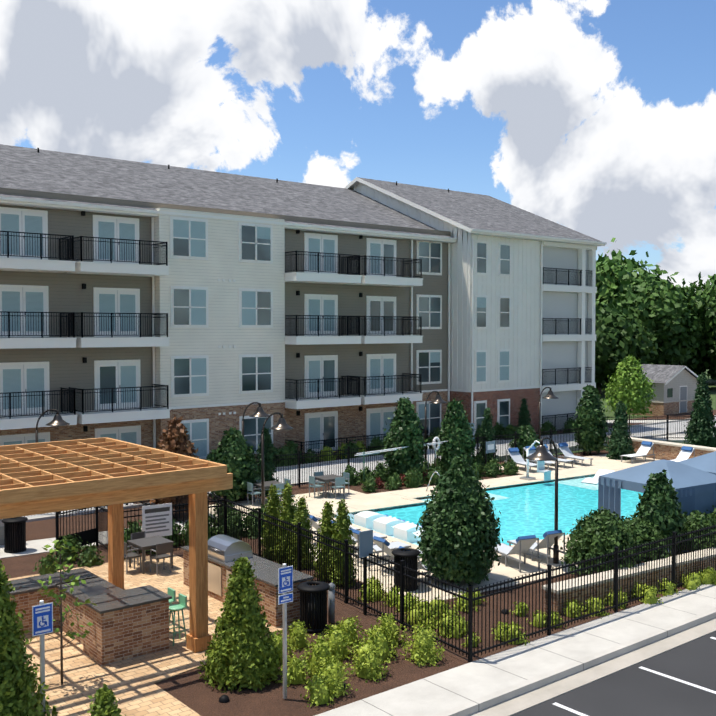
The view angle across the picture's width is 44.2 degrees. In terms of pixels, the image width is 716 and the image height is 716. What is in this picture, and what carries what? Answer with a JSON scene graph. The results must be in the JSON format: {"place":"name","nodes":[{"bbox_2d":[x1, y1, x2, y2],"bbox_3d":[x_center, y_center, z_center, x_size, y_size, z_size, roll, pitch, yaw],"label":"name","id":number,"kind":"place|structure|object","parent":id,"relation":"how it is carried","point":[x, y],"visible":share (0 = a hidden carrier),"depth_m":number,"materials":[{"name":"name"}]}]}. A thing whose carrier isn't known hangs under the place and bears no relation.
{"place":"outdoors","nodes":[
{"label":"outdoors","id":0,"kind":"place"},
{"bbox_2d":[0,520,212,558],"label":"walk path","id":1,"kind":"structure","parent":0,"point":[34,546],"depth_m":26.79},
{"bbox_2d":[2,516,27,552],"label":"trash can","id":2,"kind":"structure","parent":1,"relation":"on","point":[14,534],"depth_m":26.15,"materials":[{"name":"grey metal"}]},
{"bbox_2d":[0,450,694,715],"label":"mulch ground","id":3,"kind":"structure","parent":0,"point":[190,689],"depth_m":18.60,"materials":[{"name":"brown soil"}]},
{"bbox_2d":[0,519,3,544],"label":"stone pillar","id":4,"kind":"structure","parent":3,"relation":"on","point":[1,533],"depth_m":27.09,"materials":[{"name":"grey stone"}]},
{"bbox_2d":[0,560,57,715],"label":"arborvitae tree","id":5,"kind":"object","parent":3,"relation":"on","point":[19,684],"visible":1,"depth_m":12.95,"materials":[{"name":"green plant"}]},
{"bbox_2d":[87,683,125,715],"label":"evergreen shrub","id":6,"kind":"object","parent":3,"relation":"on","point":[103,704],"visible":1,"depth_m":13.12,"materials":[{"name":"green plant"}]},
{"bbox_2d":[32,537,209,574],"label":"shrubs","id":7,"kind":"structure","parent":3,"relation":"on","point":[90,557],"depth_m":24.63,"materials":[{"name":"green plant"}]},
{"bbox_2d":[8,553,298,715],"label":"patio pavers","id":8,"kind":"object","parent":3,"relation":"on","point":[135,688],"visible":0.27,"depth_m":17.35,"materials":[{"name":"beige stone"}]},
{"bbox_2d":[32,600,52,711],"bbox_3d":[-4.823,4.942,13.504,0.310,2.480,0.087,-2,2,-39],"label":"accessible sign","id":9,"kind":"object","parent":8,"relation":"on","point":[42,618],"visible":1,"depth_m":13.47,"materials":[{"name":"blue metal"}]},
{"bbox_2d":[29,537,95,684],"bbox_3d":[-5.467,4.710,16.445,1.180,2.791,1.050,-2,2,-39],"label":"young tree","id":10,"kind":"object","parent":8,"relation":"on","point":[50,593],"visible":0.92,"depth_m":16.41,"materials":[{"name":"green plant"}]},
{"bbox_2d":[6,568,171,665],"bbox_3d":[-7.919,5.540,16.464,8.600,1.110,5.150,-2,2,-39],"label":"brick counter","id":11,"kind":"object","parent":8,"relation":"on","point":[131,623],"depth_m":18.10,"materials":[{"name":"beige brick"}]},
{"bbox_2d":[0,437,232,652],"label":"pergola","id":12,"kind":"object","parent":8,"relation":"on","point":[114,475],"visible":0.9,"depth_m":18.12,"materials":[{"name":"brown wood"}]},
{"bbox_2d":[124,531,173,574],"bbox_3d":[-5.886,5.406,24.397,1.290,0.840,1.630,-2,2,-39],"label":"patio table","id":13,"kind":"object","parent":8,"relation":"on","point":[139,541],"depth_m":24.09,"materials":[{"name":"grey metal"}]},
{"bbox_2d":[167,587,186,645],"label":"bar stools","id":14,"kind":"object","parent":8,"relation":"on","point":[181,605],"visible":0.65,"depth_m":18.70,"materials":[{"name":"green"}]},
{"bbox_2d":[181,534,313,627],"bbox_3d":[-2.808,5.214,21.543,1.050,1.430,4.400,-2,2,-39],"label":"outdoor kitchen","id":15,"kind":"object","parent":8,"relation":"on","point":[224,551],"visible":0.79,"depth_m":21.29,"materials":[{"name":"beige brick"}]},
{"bbox_2d":[96,492,226,554],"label":"patio fence","id":16,"kind":"structure","parent":3,"relation":"on","point":[102,510],"depth_m":26.82,"materials":[{"name":"black metal"}]},
{"bbox_2d":[55,507,98,556],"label":"gate","id":17,"kind":"structure","parent":16,"relation":"attached to","point":[88,536],"depth_m":26.48,"materials":[{"name":"black metal"}]},
{"bbox_2d":[142,503,171,537],"bbox_3d":[-5.862,4.756,25.783,0.900,0.950,0.025,-1,2,-34],"label":"warning sign","id":18,"kind":"object","parent":16,"relation":"attached to","point":[156,520],"visible":0.98,"depth_m":25.77,"materials":[{"name":"white metal"}]},
{"bbox_2d":[150,415,198,513],"bbox_3d":[-6.438,3.796,31.131,2.034,3.659,2.152,-2,2,-39],"label":"copper tree","id":19,"kind":"object","parent":3,"relation":"on","point":[174,437],"visible":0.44,"depth_m":30.79,"materials":[{"name":"brown plant"}]},
{"bbox_2d":[53,501,298,563],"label":"shrubs","id":20,"kind":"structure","parent":3,"relation":"on","point":[72,540],"depth_m":27.09,"materials":[{"name":"green plant"}]},
{"bbox_2d":[207,427,260,501],"bbox_3d":[-4.835,4.206,34.046,2.292,3.112,2.225,-2,2,-39],"label":"magnolia tree","id":21,"kind":"object","parent":3,"relation":"on","point":[235,454],"visible":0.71,"depth_m":33.64,"materials":[{"name":"green plant"}]},
{"bbox_2d":[197,554,282,692],"bbox_3d":[-2.224,4.963,16.785,1.614,2.508,1.636,-2,2,-39],"label":"arborvitae tree","id":22,"kind":"object","parent":3,"relation":"on","point":[243,649],"visible":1,"depth_m":16.49,"materials":[{"name":"green plant"}]},
{"bbox_2d":[242,402,268,436],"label":"deck lamp","id":23,"kind":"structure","parent":3,"relation":"on","point":[259,412],"depth_m":34.98,"materials":[{"name":"brown metal"}]},
{"bbox_2d":[256,427,278,496],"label":"evergreen tree","id":24,"kind":"object","parent":3,"relation":"on","point":[269,466],"visible":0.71,"depth_m":35.24,"materials":[{"name":"green plant"}]},
{"bbox_2d":[261,483,282,560],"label":"arborvitae tree","id":25,"kind":"object","parent":3,"relation":"on","point":[272,507],"visible":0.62,"depth_m":25.47,"materials":[{"name":"green plant"}]},
{"bbox_2d":[261,412,293,507],"bbox_3d":[-2.741,3.754,30.733,1.178,3.729,0.858,-3,4,-61],"label":"patio lamp","id":26,"kind":"object","parent":3,"relation":"on","point":[281,424],"depth_m":30.45,"materials":[{"name":"brown metal"}]},
{"bbox_2d":[278,563,292,698],"bbox_3d":[-1.308,4.891,15.806,0.310,2.430,0.087,-2,2,-39],"label":"accessible sign","id":27,"kind":"object","parent":3,"relation":"on","point":[285,578],"visible":1,"depth_m":15.79,"materials":[{"name":"grey"}]},
{"bbox_2d":[274,481,296,564],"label":"arborvitae tree","id":28,"kind":"object","parent":3,"relation":"on","point":[287,509],"visible":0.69,"depth_m":24.99,"materials":[{"name":"green plant"}]},
{"bbox_2d":[286,495,316,568],"bbox_3d":[-1.552,4.859,24.634,0.856,2.120,0.869,-2,2,-39],"label":"arborvitae tree","id":29,"kind":"object","parent":3,"relation":"on","point":[302,513],"visible":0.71,"depth_m":24.52,"materials":[{"name":"green plant"}]},
{"bbox_2d":[297,581,329,632],"bbox_3d":[-0.985,5.484,19.553,0.740,1.000,0.740,-2,2,-39],"label":"trash can","id":30,"kind":"object","parent":3,"relation":"on","point":[313,605],"visible":1,"depth_m":19.31,"materials":[{"name":"grey metal"}]},
{"bbox_2d":[24,425,611,516],"bbox_3d":[-15.827,4.951,28.142,71.680,1.545,0.080,-1,2,-34],"label":"fence","id":31,"kind":"object","parent":3,"relation":"on","point":[550,434],"visible":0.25,"depth_m":39.01,"materials":[{"name":"black metal"}]},
{"bbox_2d":[311,501,336,581],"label":"arborvitae tree","id":32,"kind":"object","parent":3,"relation":"on","point":[326,526],"visible":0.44,"depth_m":23.27,"materials":[{"name":"green plant"}]},
{"bbox_2d":[328,582,334,622],"bbox_3d":[-0.597,5.517,19.934,0.170,0.910,0.170,-2,2,-39],"label":"bollard light","id":33,"kind":"object","parent":3,"relation":"on","point":[331,604],"visible":0.88,"depth_m":19.88,"materials":[{"name":"grey metal"}]},
{"bbox_2d":[327,499,357,587],"bbox_3d":[-0.389,4.810,22.893,0.848,2.343,0.861,-1,2,-20],"label":"arborvitae tree","id":34,"kind":"object","parent":3,"relation":"on","point":[343,523],"visible":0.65,"depth_m":22.76,"materials":[{"name":"green plant"}]},
{"bbox_2d":[225,499,472,662],"bbox_3d":[-0.916,5.141,22.323,0.080,1.545,11.480,-1,2,-34],"label":"fence","id":35,"kind":"object","parent":3,"relation":"on","point":[346,553],"visible":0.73,"depth_m":21.12,"materials":[{"name":"black metal"}]},
{"bbox_2d":[267,613,444,706],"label":"yellow shrubs","id":36,"kind":"object","parent":3,"relation":"on","point":[374,652],"visible":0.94,"depth_m":17.39,"materials":[{"name":"green plant"}]},
{"bbox_2d":[219,609,506,702],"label":"landscape lights","id":37,"kind":"object","parent":3,"relation":"on","point":[224,699],"visible":0.6,"depth_m":15.76,"materials":[{"name":"black metal"}]},
{"bbox_2d":[359,530,372,613],"bbox_3d":[0.169,4.978,20.504,0.400,1.950,0.080,-2,2,-39],"label":"notice sign","id":38,"kind":"object","parent":3,"relation":"on","point":[365,543],"visible":0.93,"depth_m":20.49,"materials":[{"name":"black metal"}]},
{"bbox_2d":[354,441,447,488],"bbox_3d":[1.971,4.577,38.111,5.322,1.602,0.228,-2,2,-40],"label":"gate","id":39,"kind":"object","parent":3,"relation":"on","point":[363,454],"visible":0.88,"depth_m":37.05,"materials":[{"name":"white"}]},
{"bbox_2d":[382,397,427,475],"bbox_3d":[2.012,3.534,38.818,2.078,3.682,2.128,-2,2,-39],"label":"magnolia tree","id":40,"kind":"object","parent":3,"relation":"on","point":[404,430],"visible":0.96,"depth_m":38.33,"materials":[{"name":"green plant"}]},
{"bbox_2d":[340,454,518,492],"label":"shrubs","id":41,"kind":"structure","parent":3,"relation":"on","point":[414,478],"depth_m":37.95,"materials":[{"name":"green plant"}]},
{"bbox_2d":[209,454,659,602],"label":"pool deck","id":42,"kind":"structure","parent":3,"relation":"on","point":[501,572],"depth_m":33.34,"materials":[{"name":"beige concrete"}]},
{"bbox_2d":[247,478,290,505],"bbox_3d":[-3.393,5.104,33.648,1.464,0.840,1.464,0,2,11],"label":"dining set","id":43,"kind":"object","parent":42,"relation":"on","point":[267,485],"depth_m":33.34,"materials":[{"name":"grey metal"}]},
{"bbox_2d":[309,471,348,498],"bbox_3d":[-1.144,5.056,35.141,1.464,0.840,1.464,0,2,11],"label":"dining set","id":44,"kind":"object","parent":42,"relation":"on","point":[322,478],"depth_m":34.80,"materials":[{"name":"grey metal"}]},
{"bbox_2d":[305,515,436,583],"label":"lounge chairs","id":45,"kind":"object","parent":42,"relation":"on","point":[382,543],"visible":0.25,"depth_m":24.96,"materials":[{"name":"grey"}]},
{"bbox_2d":[391,548,419,591],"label":"trash can","id":46,"kind":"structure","parent":42,"relation":"on","point":[410,558],"depth_m":22.31,"materials":[{"name":"black metal"}]},
{"bbox_2d":[426,471,438,490],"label":"pool handrails","id":47,"kind":"object","parent":42,"relation":"on","point":[430,479],"visible":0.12,"depth_m":35.81,"materials":[{"name":"silver metal"}]},
{"bbox_2d":[316,470,615,548],"bbox_3d":[7.278,5.528,33.366,16.790,0.012,8.340,-1,2,-34],"label":"pool coping","id":48,"kind":"object","parent":42,"relation":"on","point":[393,539],"depth_m":33.10,"materials":[{"name":"white concrete"}]},
{"bbox_2d":[495,530,566,572],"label":"lounge chairs","id":49,"kind":"object","parent":42,"relation":"on","point":[524,544],"visible":0.88,"depth_m":24.74,"materials":[{"name":"grey"}]},
{"bbox_2d":[520,440,551,480],"bbox_3d":[7.767,4.472,38.541,0.566,1.784,1.465,-2,2,-39],"label":"pool lift","id":50,"kind":"object","parent":42,"relation":"on","point":[541,469],"visible":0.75,"depth_m":38.33,"materials":[{"name":"silver metal"}]},
{"bbox_2d":[526,437,558,563],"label":"pool lamp","id":51,"kind":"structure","parent":42,"relation":"on","point":[540,453],"depth_m":24.87,"materials":[{"name":"brown metal"}]},
{"bbox_2d":[504,442,592,472],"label":"lounge chairs","id":52,"kind":"object","parent":42,"relation":"on","point":[515,455],"visible":0.52,"depth_m":42.68,"materials":[{"name":"grey fabric"}]},
{"bbox_2d":[598,459,715,553],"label":"cabana","id":53,"kind":"object","parent":42,"relation":"on","point":[695,488],"visible":0.44,"depth_m":27.10,"materials":[{"name":"blue fabric"}]},
{"bbox_2d":[620,441,694,463],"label":"lounge chairs","id":54,"kind":"object","parent":42,"relation":"on","point":[685,453],"visible":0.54,"depth_m":43.94,"materials":[{"name":"grey"}]},
{"bbox_2d":[678,451,715,474],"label":"cabana","id":55,"kind":"object","parent":42,"relation":"on","point":[706,462],"visible":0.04,"depth_m":29.29,"materials":[{"name":"blue"}]},
{"bbox_2d":[432,437,439,465],"bbox_3d":[3.525,4.433,39.851,0.466,1.777,0.150,-2,2,-39],"label":"life ring post","id":56,"kind":"object","parent":3,"relation":"on","point":[434,446],"visible":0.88,"depth_m":39.83,"materials":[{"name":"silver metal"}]},
{"bbox_2d":[425,391,446,459],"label":"lamp","id":57,"kind":"object","parent":3,"relation":"on","point":[438,399],"visible":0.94,"depth_m":41.22,"materials":[{"name":"brown metal"}]},
{"bbox_2d":[436,398,477,469],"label":"magnolia tree","id":58,"kind":"object","parent":3,"relation":"on","point":[456,431],"visible":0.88,"depth_m":40.06,"materials":[{"name":"green plant"}]},
{"bbox_2d":[415,453,502,585],"bbox_3d":[2.619,4.190,23.148,2.435,3.392,2.303,-2,2,-39],"label":"magnolia tree","id":59,"kind":"object","parent":3,"relation":"on","point":[459,534],"visible":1,"depth_m":22.57,"materials":[{"name":"green plant"}]},
{"bbox_2d":[469,423,494,463],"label":"pool rules signs","id":60,"kind":"object","parent":3,"relation":"on","point":[489,446],"visible":0.35,"depth_m":41.51,"materials":[{"name":"white metal"}]},
{"bbox_2d":[477,407,498,463],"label":"column tree","id":61,"kind":"object","parent":3,"relation":"on","point":[486,430],"visible":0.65,"depth_m":42.89,"materials":[{"name":"green plant"}]},
{"bbox_2d":[508,425,540,461],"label":"round shrub","id":62,"kind":"object","parent":3,"relation":"on","point":[528,437],"visible":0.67,"depth_m":43.97,"materials":[{"name":"green plant"}]},
{"bbox_2d":[357,567,715,646],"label":"groundcover shrubs","id":63,"kind":"object","parent":3,"relation":"on","point":[708,576],"visible":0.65,"depth_m":20.54,"materials":[{"name":"green plant"}]},
{"bbox_2d":[538,387,557,444],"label":"lamp","id":64,"kind":"object","parent":3,"relation":"on","point":[550,395],"visible":0.9,"depth_m":44.09,"materials":[{"name":"brown metal"}]},
{"bbox_2d":[571,384,610,453],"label":"magnolia tree","id":65,"kind":"object","parent":3,"relation":"on","point":[590,420],"visible":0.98,"depth_m":46.36,"materials":[{"name":"green plant"}]},
{"bbox_2d":[468,524,715,661],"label":"fence","id":66,"kind":"object","parent":3,"relation":"on","point":[550,569],"visible":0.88,"depth_m":19.91,"materials":[{"name":"black metal"}]},
{"bbox_2d":[606,401,635,459],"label":"conifer tree","id":67,"kind":"object","parent":3,"relation":"on","point":[619,443],"visible":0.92,"depth_m":44.95,"materials":[{"name":"green plant"}]},
{"bbox_2d":[543,547,715,614],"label":"planter wall","id":68,"kind":"structure","parent":3,"relation":"on","point":[573,594],"depth_m":21.87,"materials":[{"name":"grey concrete"}]},
{"bbox_2d":[558,505,715,574],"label":"planter shrubs","id":69,"kind":"object","parent":68,"relation":"on","point":[601,532],"visible":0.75,"depth_m":23.04,"materials":[{"name":"green plant"}]},
{"bbox_2d":[634,469,687,551],"bbox_3d":[8.349,4.474,24.596,1.519,2.730,1.486,-2,2,-39],"label":"evergreen shrub","id":70,"kind":"object","parent":3,"relation":"on","point":[658,504],"visible":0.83,"depth_m":24.22,"materials":[{"name":"green plant"}]},
{"bbox_2d":[609,435,715,459],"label":"retaining wall","id":71,"kind":"structure","parent":3,"relation":"on","point":[665,450],"depth_m":44.70,"materials":[{"name":"beige brick"}]},
{"bbox_2d":[0,0,715,291],"label":"sky","id":72,"kind":"structure","parent":0,"point":[596,119],"materials":[{"name":"blue"}]},
{"bbox_2d":[22,415,715,521],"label":"road","id":73,"kind":"structure","parent":0,"point":[635,430],"depth_m":44.05,"materials":[{"name":"grey concrete"}]},
{"bbox_2d":[35,409,69,442],"bbox_3d":[-10.997,3.712,32.013,1.178,3.729,0.858,-3,4,-61],"label":"lamp","id":74,"kind":"object","parent":73,"relation":"on","point":[57,420],"visible":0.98,"depth_m":31.86,"materials":[{"name":"brown metal"}]},
{"bbox_2d":[605,415,715,440],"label":"fence","id":75,"kind":"object","parent":73,"relation":"on","point":[667,419],"visible":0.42,"depth_m":52.63,"materials":[{"name":"black metal"}]},
{"bbox_2d":[256,410,715,466],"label":"road","id":76,"kind":"structure","parent":0,"point":[672,416],"depth_m":66.04,"materials":[{"name":"grey asphalt"}]},
{"bbox_2d":[319,438,385,460],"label":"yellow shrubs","id":77,"kind":"object","parent":76,"relation":"on","point":[359,444],"depth_m":45.13,"materials":[{"name":"green plant"}]},
{"bbox_2d":[194,417,604,466],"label":"green shrubs","id":78,"kind":"object","parent":76,"relation":"on","point":[509,430],"depth_m":46.03,"materials":[{"name":"green plant"}]},
{"bbox_2d":[516,398,531,426],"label":"columnar tree","id":79,"kind":"object","parent":76,"relation":"on","point":[524,418],"visible":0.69,"depth_m":53.86,"materials":[{"name":"green plant"}]},
{"bbox_2d":[334,474,642,545],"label":"pool water","id":80,"kind":"structure","parent":0,"point":[526,510],"depth_m":33.28,"materials":[{"name":"teal liquid"}]},
{"bbox_2d":[336,469,614,542],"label":"ledge loungers","id":81,"kind":"object","parent":80,"relation":"in","point":[400,529],"visible":0.67,"depth_m":29.70,"materials":[{"name":"white plastic"}]},
{"bbox_2d":[315,583,715,715],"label":"sidewalk kerb","id":82,"kind":"structure","parent":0,"point":[514,680],"depth_m":17.49,"materials":[{"name":"beige concrete"}]},
{"bbox_2d":[496,420,713,442],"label":"sidewalk","id":83,"kind":"structure","parent":0,"point":[674,440],"depth_m":54.80,"materials":[{"name":"grey concrete"}]},
{"bbox_2d":[511,631,715,715],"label":"parking lot","id":84,"kind":"structure","parent":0,"point":[634,690],"depth_m":16.50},
{"bbox_2d":[553,637,715,715],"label":"parking lines","id":85,"kind":"object","parent":84,"relation":"on","point":[641,667],"depth_m":16.72,"materials":[{"name":"white paint"}]},
{"bbox_2d":[553,369,715,454],"bbox_3d":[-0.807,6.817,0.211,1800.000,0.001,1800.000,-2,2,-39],"label":"ground","id":86,"kind":"structure","parent":0,"point":[712,385],"depth_m":83.27,"materials":[{"name":"green plant"}]},
{"bbox_2d":[0,144,606,460],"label":"apartment building","id":87,"kind":"structure","parent":86,"relation":"on","point":[141,303],"depth_m":45.37,"materials":[{"name":"grey"}]},
{"bbox_2d":[600,355,655,418],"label":"young tree","id":88,"kind":"object","parent":86,"relation":"on","point":[631,386],"visible":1,"depth_m":52.73,"materials":[{"name":"green plant"}]},
{"bbox_2d":[626,364,697,415],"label":"outbuilding","id":89,"kind":"structure","parent":86,"relation":"on","point":[675,388],"depth_m":69.54,"materials":[{"name":"beige brick"}]},
{"bbox_2d":[682,372,715,447],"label":"conifer tree","id":90,"kind":"object","parent":86,"relation":"on","point":[701,429],"visible":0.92,"depth_m":47.18,"materials":[{"name":"green plant"}]},
{"bbox_2d":[595,238,715,394],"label":"treeline","id":91,"kind":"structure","parent":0,"point":[644,316],"depth_m":93.86,"materials":[{"name":"green plant"}]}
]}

